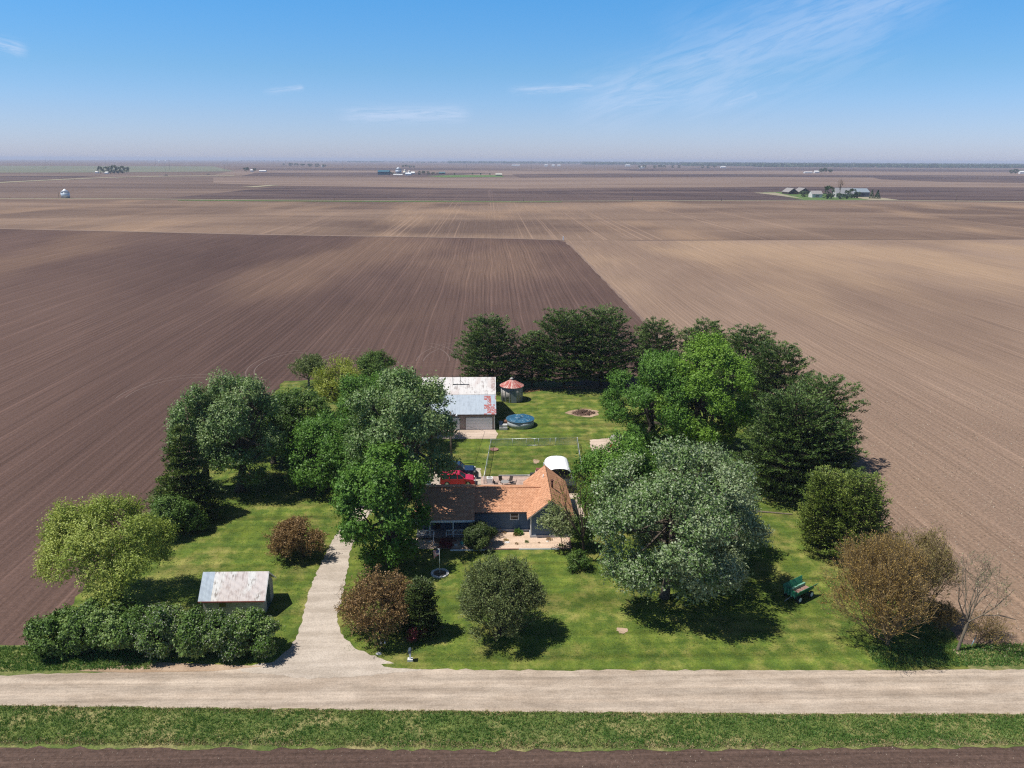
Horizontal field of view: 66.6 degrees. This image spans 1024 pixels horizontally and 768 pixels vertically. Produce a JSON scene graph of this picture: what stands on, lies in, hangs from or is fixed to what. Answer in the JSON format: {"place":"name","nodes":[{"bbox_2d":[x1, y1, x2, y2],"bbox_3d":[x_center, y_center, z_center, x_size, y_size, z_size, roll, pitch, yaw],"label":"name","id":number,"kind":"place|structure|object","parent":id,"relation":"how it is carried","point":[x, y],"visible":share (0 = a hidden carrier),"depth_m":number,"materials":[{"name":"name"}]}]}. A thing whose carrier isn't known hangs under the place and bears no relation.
{"place":"outdoors","nodes":[
{"label":"outdoors","id":0,"kind":"place"},
{"bbox_2d":[0,175,100,180],"bbox_3d":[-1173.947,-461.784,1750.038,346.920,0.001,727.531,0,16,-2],"label":"field","id":1,"kind":"structure","parent":0,"point":[13,178],"depth_m":1837.75,"materials":[{"name":"soil"}]},
{"bbox_2d":[0,644,167,675],"bbox_3d":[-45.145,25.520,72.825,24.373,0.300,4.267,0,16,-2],"label":"ditch grass","id":2,"kind":"structure","parent":0,"point":[133,655],"depth_m":72.44,"materials":[{"name":"green plant"}]},
{"bbox_2d":[0,166,230,172],"bbox_3d":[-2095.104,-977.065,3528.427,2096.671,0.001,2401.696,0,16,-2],"label":"field","id":3,"kind":"structure","parent":0,"point":[22,169],"depth_m":3314.98,"materials":[{"name":"soil"}]},
{"bbox_2d":[0,228,553,239],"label":"field edge track","id":4,"kind":"structure","parent":0,"point":[279,234],"depth_m":481.17,"materials":[{"name":"soil"}]},
{"bbox_2d":[0,229,668,644],"bbox_3d":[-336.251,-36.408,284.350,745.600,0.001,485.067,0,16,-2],"label":"ploughed field","id":5,"kind":"structure","parent":0,"point":[94,325],"depth_m":222.46,"materials":[{"name":"soil"}]},
{"bbox_2d":[560,303,645,385],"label":"pine tree","id":6,"kind":"object","parent":5,"relation":"on","point":[615,345],"visible":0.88,"depth_m":157.11,"materials":[{"name":"green plant"}]},
{"bbox_2d":[626,315,685,374],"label":"pine tree","id":7,"kind":"object","parent":5,"relation":"on","point":[645,328],"visible":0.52,"depth_m":161.09,"materials":[{"name":"green plant"}]},
{"bbox_2d":[240,468,480,678],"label":"driveway","id":8,"kind":"structure","parent":0,"point":[317,649],"depth_m":75.26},
{"bbox_2d":[435,461,475,474],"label":"pickup truck","id":9,"kind":"object","parent":8,"relation":"on","point":[466,469],"visible":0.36,"depth_m":114.61,"materials":[{"name":"blue paint"}]},
{"bbox_2d":[439,470,475,484],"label":"red suv","id":10,"kind":"object","parent":8,"relation":"on","point":[461,478],"visible":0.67,"depth_m":111.39,"materials":[{"name":"red paint"}]},
{"bbox_2d":[244,172,486,175],"bbox_3d":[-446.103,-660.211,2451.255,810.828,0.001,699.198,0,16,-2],"label":"field","id":11,"kind":"structure","parent":0,"point":[331,174],"depth_m":2370.34,"materials":[{"name":"brown soil"}]},
{"bbox_2d":[240,168,502,169],"bbox_3d":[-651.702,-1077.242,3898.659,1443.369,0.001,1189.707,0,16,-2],"label":"field","id":12,"kind":"structure","parent":0,"point":[373,169],"depth_m":3744.73,"materials":[{"name":"brown soil"}]},
{"bbox_2d":[382,663,443,668],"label":"lawn island","id":13,"kind":"structure","parent":0,"point":[403,665],"depth_m":71.90,"materials":[{"name":"green plant"}]},
{"bbox_2d":[434,429,497,438],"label":"barn slab","id":14,"kind":"structure","parent":0,"point":[478,434],"depth_m":132.66,"materials":[{"name":"beige concrete"}]},
{"bbox_2d":[422,377,495,429],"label":"barn","id":15,"kind":"structure","parent":14,"relation":"on","point":[474,407],"depth_m":136.41,"materials":[{"name":"metal"}]},
{"bbox_2d":[466,417,491,429],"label":"garage door","id":16,"kind":"structure","parent":15,"relation":"in","point":[481,423],"depth_m":134.83,"materials":[{"name":"white metal"}]},
{"bbox_2d":[37,379,968,670],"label":"lawn","id":17,"kind":"structure","parent":0,"point":[554,421],"depth_m":83.98,"materials":[{"name":"green plant"}]},
{"bbox_2d":[19,603,86,660],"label":"lilac bush","id":18,"kind":"object","parent":17,"relation":"on","point":[36,630],"visible":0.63,"depth_m":72.32,"materials":[{"name":"green plant"}]},
{"bbox_2d":[56,596,118,655],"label":"lilac bush","id":19,"kind":"object","parent":17,"relation":"on","point":[86,616],"visible":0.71,"depth_m":72.03,"materials":[{"name":"green plant"}]},
{"bbox_2d":[28,490,181,607],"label":"honey locust","id":20,"kind":"object","parent":17,"relation":"on","point":[79,534],"visible":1,"depth_m":76.05,"materials":[{"name":"green plant"}]},
{"bbox_2d":[94,597,152,653],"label":"lilac bush","id":21,"kind":"object","parent":17,"relation":"on","point":[127,611],"visible":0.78,"depth_m":72.02,"materials":[{"name":"green plant"}]},
{"bbox_2d":[127,601,185,659],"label":"lilac bush","id":22,"kind":"object","parent":17,"relation":"on","point":[161,620],"visible":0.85,"depth_m":71.74,"materials":[{"name":"green plant"}]},
{"bbox_2d":[146,491,198,534],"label":"shrub","id":23,"kind":"object","parent":17,"relation":"on","point":[174,507],"visible":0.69,"depth_m":95.06,"materials":[{"name":"green plant"}]},
{"bbox_2d":[142,423,230,531],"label":"spruce tree","id":24,"kind":"object","parent":17,"relation":"on","point":[203,496],"visible":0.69,"depth_m":99.02,"materials":[{"name":"green plant"}]},
{"bbox_2d":[165,602,216,660],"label":"lilac bush","id":25,"kind":"object","parent":17,"relation":"on","point":[190,643],"visible":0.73,"depth_m":71.71,"materials":[{"name":"green plant"}]},
{"bbox_2d":[180,508,211,531],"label":"shrub","id":26,"kind":"object","parent":17,"relation":"on","point":[198,520],"visible":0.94,"depth_m":96.36,"materials":[{"name":"green plant"}]},
{"bbox_2d":[160,381,234,489],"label":"maple tree","id":27,"kind":"object","parent":17,"relation":"on","point":[178,415],"visible":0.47,"depth_m":104.67,"materials":[{"name":"green plant"}]},
{"bbox_2d":[197,607,252,662],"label":"lilac bush","id":28,"kind":"object","parent":17,"relation":"on","point":[221,640],"visible":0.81,"depth_m":71.74,"materials":[{"name":"green plant"}]},
{"bbox_2d":[198,571,276,614],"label":"garden shed","id":29,"kind":"structure","parent":17,"relation":"on","point":[228,592],"depth_m":79.54,"materials":[{"name":"metal"}]},
{"bbox_2d":[186,368,290,492],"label":"maple tree","id":30,"kind":"object","parent":17,"relation":"on","point":[235,422],"visible":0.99,"depth_m":105.16,"materials":[{"name":"green plant"}]},
{"bbox_2d":[233,606,284,660],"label":"lilac bush","id":31,"kind":"object","parent":17,"relation":"on","point":[262,630],"visible":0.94,"depth_m":72.05,"materials":[{"name":"green plant"}]},
{"bbox_2d":[249,403,293,464],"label":"deciduous tree","id":32,"kind":"object","parent":17,"relation":"on","point":[273,461],"visible":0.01,"depth_m":117.66,"materials":[{"name":"green plant"}]},
{"bbox_2d":[263,514,329,560],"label":"crabapple tree","id":33,"kind":"object","parent":17,"relation":"on","point":[288,536],"visible":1,"depth_m":89.72,"materials":[{"name":"brown plant"}]},
{"bbox_2d":[266,384,347,468],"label":"deciduous tree","id":34,"kind":"object","parent":17,"relation":"on","point":[287,418],"visible":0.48,"depth_m":113.11,"materials":[{"name":"green plant"}]},
{"bbox_2d":[287,353,329,385],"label":"apple tree","id":35,"kind":"object","parent":17,"relation":"on","point":[306,364],"visible":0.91,"depth_m":158.38,"materials":[{"name":"green plant"}]},
{"bbox_2d":[277,409,368,494],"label":"maple tree","id":36,"kind":"object","parent":17,"relation":"on","point":[325,442],"visible":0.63,"depth_m":105.84,"materials":[{"name":"green plant"}]},
{"bbox_2d":[309,351,364,414],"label":"deciduous tree","id":37,"kind":"object","parent":17,"relation":"on","point":[321,387],"visible":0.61,"depth_m":135.82,"materials":[{"name":"green plant"}]},
{"bbox_2d":[324,433,385,498],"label":"maple tree","id":38,"kind":"object","parent":17,"relation":"on","point":[344,464],"visible":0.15,"depth_m":103.70,"materials":[{"name":"green plant"}]},
{"bbox_2d":[333,370,391,418],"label":"maple tree","id":39,"kind":"object","parent":17,"relation":"on","point":[351,383],"visible":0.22,"depth_m":124.77,"materials":[{"name":"green plant"}]},
{"bbox_2d":[333,563,414,648],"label":"crabapple tree","id":40,"kind":"object","parent":17,"relation":"on","point":[375,591],"visible":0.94,"depth_m":74.31,"materials":[{"name":"brown plant"}]},
{"bbox_2d":[354,348,396,377],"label":"deciduous tree","id":41,"kind":"object","parent":17,"relation":"on","point":[371,362],"visible":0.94,"depth_m":159.79,"materials":[{"name":"green plant"}]},
{"bbox_2d":[328,437,434,571],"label":"maple tree","id":42,"kind":"object","parent":17,"relation":"on","point":[383,496],"visible":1,"depth_m":85.86,"materials":[{"name":"green plant"}]},
{"bbox_2d":[337,362,461,498],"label":"maple tree","id":43,"kind":"object","parent":17,"relation":"on","point":[410,426],"visible":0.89,"depth_m":93.54,"materials":[{"name":"green plant"}]},
{"bbox_2d":[362,365,440,435],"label":"maple tree","id":44,"kind":"object","parent":17,"relation":"on","point":[422,405],"visible":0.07,"depth_m":124.03,"materials":[{"name":"green plant"}]},
{"bbox_2d":[396,575,445,641],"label":"juniper tree","id":45,"kind":"object","parent":17,"relation":"on","point":[421,602],"visible":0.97,"depth_m":75.10,"materials":[{"name":"green plant"}]},
{"bbox_2d":[431,568,448,577],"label":"stone ring","id":46,"kind":"object","parent":17,"relation":"on","point":[435,573],"visible":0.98,"depth_m":88.03,"materials":[{"name":"stone"}]},
{"bbox_2d":[408,531,569,548],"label":"flower bed","id":47,"kind":"object","parent":17,"relation":"on","point":[498,542],"visible":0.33,"depth_m":95.19,"materials":[{"name":"beige gravel"}]},
{"bbox_2d":[462,519,498,551],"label":"yew bush","id":48,"kind":"object","parent":47,"relation":"on","point":[481,533],"visible":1,"depth_m":92.72,"materials":[{"name":"green plant"}]},
{"bbox_2d":[451,313,527,381],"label":"pine tree","id":49,"kind":"object","parent":17,"relation":"on","point":[475,354],"visible":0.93,"depth_m":157.02,"materials":[{"name":"green plant"}]},
{"bbox_2d":[414,465,574,542],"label":"farmhouse","id":50,"kind":"object","parent":17,"relation":"on","point":[457,509],"visible":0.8,"depth_m":97.82,"materials":[{"name":"blue"}]},
{"bbox_2d":[454,548,549,643],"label":"pear tree","id":51,"kind":"object","parent":17,"relation":"on","point":[497,588],"visible":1,"depth_m":73.62,"materials":[{"name":"green plant"}]},
{"bbox_2d":[500,378,523,402],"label":"corn crib","id":52,"kind":"object","parent":17,"relation":"on","point":[511,390],"visible":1,"depth_m":150.00,"materials":[{"name":"metal"}]},
{"bbox_2d":[506,414,533,429],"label":"swimming pool","id":53,"kind":"structure","parent":17,"relation":"on","point":[520,421],"depth_m":136.08,"materials":[{"name":"blue plastic"}]},
{"bbox_2d":[509,329,554,385],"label":"pine tree","id":54,"kind":"object","parent":17,"relation":"on","point":[528,358],"visible":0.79,"depth_m":158.45,"materials":[{"name":"green plant"}]},
{"bbox_2d":[484,437,589,515],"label":"chain link fence","id":55,"kind":"object","parent":17,"relation":"on","point":[512,442],"visible":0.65,"depth_m":127.41,"materials":[{"name":"grey metal"}]},
{"bbox_2d":[535,500,578,550],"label":"small tree","id":56,"kind":"object","parent":17,"relation":"on","point":[560,527],"visible":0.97,"depth_m":91.41,"materials":[{"name":"green plant"}]},
{"bbox_2d":[543,456,571,478],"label":"canopy shelter","id":57,"kind":"object","parent":17,"relation":"on","point":[554,464],"visible":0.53,"depth_m":113.26,"materials":[{"name":"white fabric"}]},
{"bbox_2d":[526,307,603,385],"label":"pine tree","id":58,"kind":"object","parent":17,"relation":"on","point":[565,323],"visible":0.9,"depth_m":156.56,"materials":[{"name":"green plant"}]},
{"bbox_2d":[524,386,610,392],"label":"needle litter","id":59,"kind":"object","parent":17,"relation":"on","point":[526,390],"visible":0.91,"depth_m":159.74,"materials":[{"name":"plant"}]},
{"bbox_2d":[544,465,600,554],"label":"budding tree","id":60,"kind":"object","parent":17,"relation":"on","point":[581,524],"visible":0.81,"depth_m":88.90,"materials":[{"name":"green plant"}]},
{"bbox_2d":[566,548,592,572],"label":"shrub","id":61,"kind":"object","parent":17,"relation":"on","point":[575,558],"visible":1,"depth_m":88.57,"materials":[{"name":"green plant"}]},
{"bbox_2d":[569,516,594,548],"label":"shrub","id":62,"kind":"object","parent":17,"relation":"on","point":[587,536],"visible":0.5,"depth_m":92.31,"materials":[{"name":"plant"}]},
{"bbox_2d":[590,438,619,452],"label":"sandbox","id":63,"kind":"object","parent":17,"relation":"on","point":[598,442],"visible":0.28,"depth_m":129.18,"materials":[{"name":"beige sand"}]},
{"bbox_2d":[569,427,668,523],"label":"maple tree","id":64,"kind":"object","parent":17,"relation":"on","point":[594,461],"visible":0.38,"depth_m":97.17,"materials":[{"name":"green plant"}]},
{"bbox_2d":[599,346,699,450],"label":"maple tree","id":65,"kind":"object","parent":17,"relation":"on","point":[616,411],"visible":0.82,"depth_m":120.84,"materials":[{"name":"green plant"}]},
{"bbox_2d":[584,430,774,606],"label":"maple tree","id":66,"kind":"object","parent":17,"relation":"on","point":[699,567],"visible":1,"depth_m":77.01,"materials":[{"name":"green plant"}]},
{"bbox_2d":[644,327,761,449],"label":"maple tree","id":67,"kind":"object","parent":17,"relation":"on","point":[706,386],"visible":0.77,"depth_m":117.30,"materials":[{"name":"green plant"}]},
{"bbox_2d":[645,442,767,560],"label":"maple tree","id":68,"kind":"object","parent":17,"relation":"on","point":[723,455],"visible":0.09,"depth_m":88.04,"materials":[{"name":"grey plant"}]},
{"bbox_2d":[676,316,738,376],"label":"pine tree","id":69,"kind":"object","parent":17,"relation":"on","point":[697,329],"visible":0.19,"depth_m":157.69,"materials":[{"name":"green plant"}]},
{"bbox_2d":[728,382,854,501],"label":"pine tree","id":70,"kind":"object","parent":17,"relation":"on","point":[770,444],"visible":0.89,"depth_m":105.25,"materials":[{"name":"green plant"}]},
{"bbox_2d":[783,575,817,602],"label":"farm wagon","id":71,"kind":"object","parent":17,"relation":"on","point":[795,587],"visible":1,"depth_m":83.58,"materials":[{"name":"green paint"}]},
{"bbox_2d":[791,464,858,556],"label":"juniper tree","id":72,"kind":"object","parent":17,"relation":"on","point":[814,524],"visible":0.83,"depth_m":91.18,"materials":[{"name":"green plant"}]},
{"bbox_2d":[786,417,869,503],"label":"pine tree","id":73,"kind":"object","parent":17,"relation":"on","point":[845,443],"visible":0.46,"depth_m":104.20,"materials":[{"name":"green plant"}]},
{"bbox_2d":[825,468,901,560],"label":"juniper tree","id":74,"kind":"object","parent":17,"relation":"on","point":[858,502],"visible":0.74,"depth_m":88.35,"materials":[{"name":"green plant"}]},
{"bbox_2d":[810,524,940,645],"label":"willow tree","id":75,"kind":"object","parent":17,"relation":"on","point":[878,579],"visible":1,"depth_m":72.25,"materials":[{"name":"beige plant"}]},
{"bbox_2d":[886,524,964,624],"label":"willow tree","id":76,"kind":"object","parent":17,"relation":"on","point":[937,562],"visible":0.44,"depth_m":75.80,"materials":[{"name":"beige plant"}]},
{"bbox_2d":[921,599,963,635],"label":"brush shrub","id":77,"kind":"object","parent":17,"relation":"on","point":[944,613],"visible":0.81,"depth_m":76.96,"materials":[{"name":"beige plant"}]},
{"bbox_2d":[937,550,1017,650],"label":"bare tree","id":78,"kind":"object","parent":17,"relation":"on","point":[969,615],"visible":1,"depth_m":73.37,"materials":[{"name":"brown plant"}]},
{"bbox_2d":[0,198,1021,201],"bbox_3d":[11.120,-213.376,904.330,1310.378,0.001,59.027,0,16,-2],"label":"cross road","id":79,"kind":"structure","parent":0,"point":[420,200],"depth_m":898.04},
{"bbox_2d":[0,668,1023,714],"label":"road","id":80,"kind":"structure","parent":0,"point":[960,691],"depth_m":68.67,"materials":[{"name":"beige gravel"}]},
{"bbox_2d":[0,199,1023,239],"bbox_3d":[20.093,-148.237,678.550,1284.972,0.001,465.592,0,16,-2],"label":"field","id":81,"kind":"structure","parent":0,"point":[725,220],"depth_m":618.54,"materials":[{"name":"soil"}]},
{"bbox_2d":[0,746,1023,767],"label":"field","id":82,"kind":"structure","parent":0,"point":[823,757],"depth_m":60.95,"materials":[{"name":"soil"}]},
{"bbox_2d":[0,703,1023,751],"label":"roadside verge","id":83,"kind":"structure","parent":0,"point":[259,747],"depth_m":63.86,"materials":[{"name":"green plant"}]},
{"bbox_2d":[0,160,1023,713],"bbox_3d":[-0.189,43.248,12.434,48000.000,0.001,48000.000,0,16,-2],"label":"ground","id":84,"kind":"structure","parent":0,"point":[162,186],"depth_m":2002.24,"materials":[{"name":"soil"}]},
{"bbox_2d":[80,662,259,672],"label":"road dirt shoulder","id":85,"kind":"object","parent":84,"relation":"on","point":[173,667],"visible":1,"depth_m":71.50},
{"bbox_2d":[49,158,447,162],"bbox_3d":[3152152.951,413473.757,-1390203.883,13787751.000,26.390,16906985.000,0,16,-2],"label":"distant woods","id":86,"kind":"object","parent":84,"relation":"on","point":[326,161],"visible":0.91,"depth_m":13512.65,"materials":[{"name":"green plant"}]},
{"bbox_2d":[188,200,493,201],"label":"cross road verge","id":87,"kind":"structure","parent":84,"relation":"on","point":[348,201],"depth_m":865.93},
{"bbox_2d":[566,243,679,355],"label":"field edge strip","id":88,"kind":"object","parent":84,"relation":"on","point":[626,302],"visible":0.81,"depth_m":278.13,"materials":[{"name":"soil"}]},
{"bbox_2d":[448,160,1023,167],"bbox_3d":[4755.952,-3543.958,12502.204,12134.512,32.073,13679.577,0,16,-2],"label":"distant woods","id":89,"kind":"object","parent":84,"relation":"on","point":[898,165],"visible":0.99,"depth_m":6842.86,"materials":[{"name":"green plant"}]},
{"bbox_2d":[862,642,1023,669],"bbox_3d":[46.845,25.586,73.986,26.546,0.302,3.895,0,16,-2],"label":"ditch grass","id":90,"kind":"structure","parent":84,"relation":"on","point":[908,654],"depth_m":73.76,"materials":[{"name":"green plant"}]},
{"bbox_2d":[0,0,1023,163],"label":"sky","id":91,"kind":"structure","parent":0,"point":[791,81],"materials":[{"name":"blue"}]},
{"bbox_2d":[481,476,569,495],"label":"patio","id":92,"kind":"structure","parent":0,"point":[520,480],"depth_m":114.01,"materials":[{"name":"beige concrete"}]},
{"bbox_2d":[175,186,1023,200],"bbox_3d":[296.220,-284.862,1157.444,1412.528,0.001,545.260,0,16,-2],"label":"field","id":93,"kind":"structure","parent":0,"point":[588,194],"depth_m":1078.81,"materials":[{"name":"brown soil"}]},
{"bbox_2d":[213,177,1023,188],"bbox_3d":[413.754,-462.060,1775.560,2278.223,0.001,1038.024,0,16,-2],"label":"field","id":94,"kind":"structure","parent":0,"point":[589,182],"depth_m":1627.20,"materials":[{"name":"soil"}]},
{"bbox_2d":[215,171,1023,175],"bbox_3d":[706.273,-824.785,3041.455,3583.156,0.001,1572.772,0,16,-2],"label":"field","id":95,"kind":"structure","parent":0,"point":[742,172],"depth_m":2970.20,"materials":[{"name":"soil"}]},
{"bbox_2d":[512,173,1023,177],"bbox_3d":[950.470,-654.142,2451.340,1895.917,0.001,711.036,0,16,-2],"label":"field","id":96,"kind":"structure","parent":0,"point":[694,175],"depth_m":2457.86,"materials":[{"name":"brown soil"}]},
{"bbox_2d":[564,240,1023,657],"bbox_3d":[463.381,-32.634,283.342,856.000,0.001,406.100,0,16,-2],"label":"stubble field","id":97,"kind":"structure","parent":0,"point":[913,319],"depth_m":207.14,"materials":[{"name":"beige soil"}]},
{"bbox_2d":[715,322,782,401],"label":"pine tree","id":98,"kind":"object","parent":97,"relation":"on","point":[737,344],"visible":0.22,"depth_m":144.38,"materials":[{"name":"green plant"}]},
{"bbox_2d":[726,338,818,424],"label":"pine tree","id":99,"kind":"object","parent":97,"relation":"on","point":[775,358],"visible":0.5,"depth_m":131.10,"materials":[{"name":"green plant"}]},
{"bbox_2d":[771,371,870,460],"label":"pine tree","id":100,"kind":"object","parent":97,"relation":"on","point":[839,409],"visible":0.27,"depth_m":115.71,"materials":[{"name":"green plant"}]},
{"bbox_2d":[962,610,1015,645],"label":"brush shrub","id":101,"kind":"object","parent":97,"relation":"on","point":[994,629],"visible":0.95,"depth_m":75.88,"materials":[{"name":"beige plant"}]},
{"bbox_2d":[764,192,867,199],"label":"farm lawn","id":102,"kind":"structure","parent":0,"point":[799,196],"depth_m":977.11,"materials":[{"name":"green plant"}]},
{"bbox_2d":[619,168,1023,171],"bbox_3d":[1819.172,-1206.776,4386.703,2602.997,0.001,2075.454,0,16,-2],"label":"field","id":103,"kind":"structure","parent":0,"point":[789,169],"depth_m":4149.41,"materials":[{"name":"brown soil"}]},
{"bbox_2d":[872,177,1023,182],"bbox_3d":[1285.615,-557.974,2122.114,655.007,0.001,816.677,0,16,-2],"label":"field","id":104,"kind":"structure","parent":0,"point":[999,180],"depth_m":2050.22,"materials":[{"name":"brown soil"}]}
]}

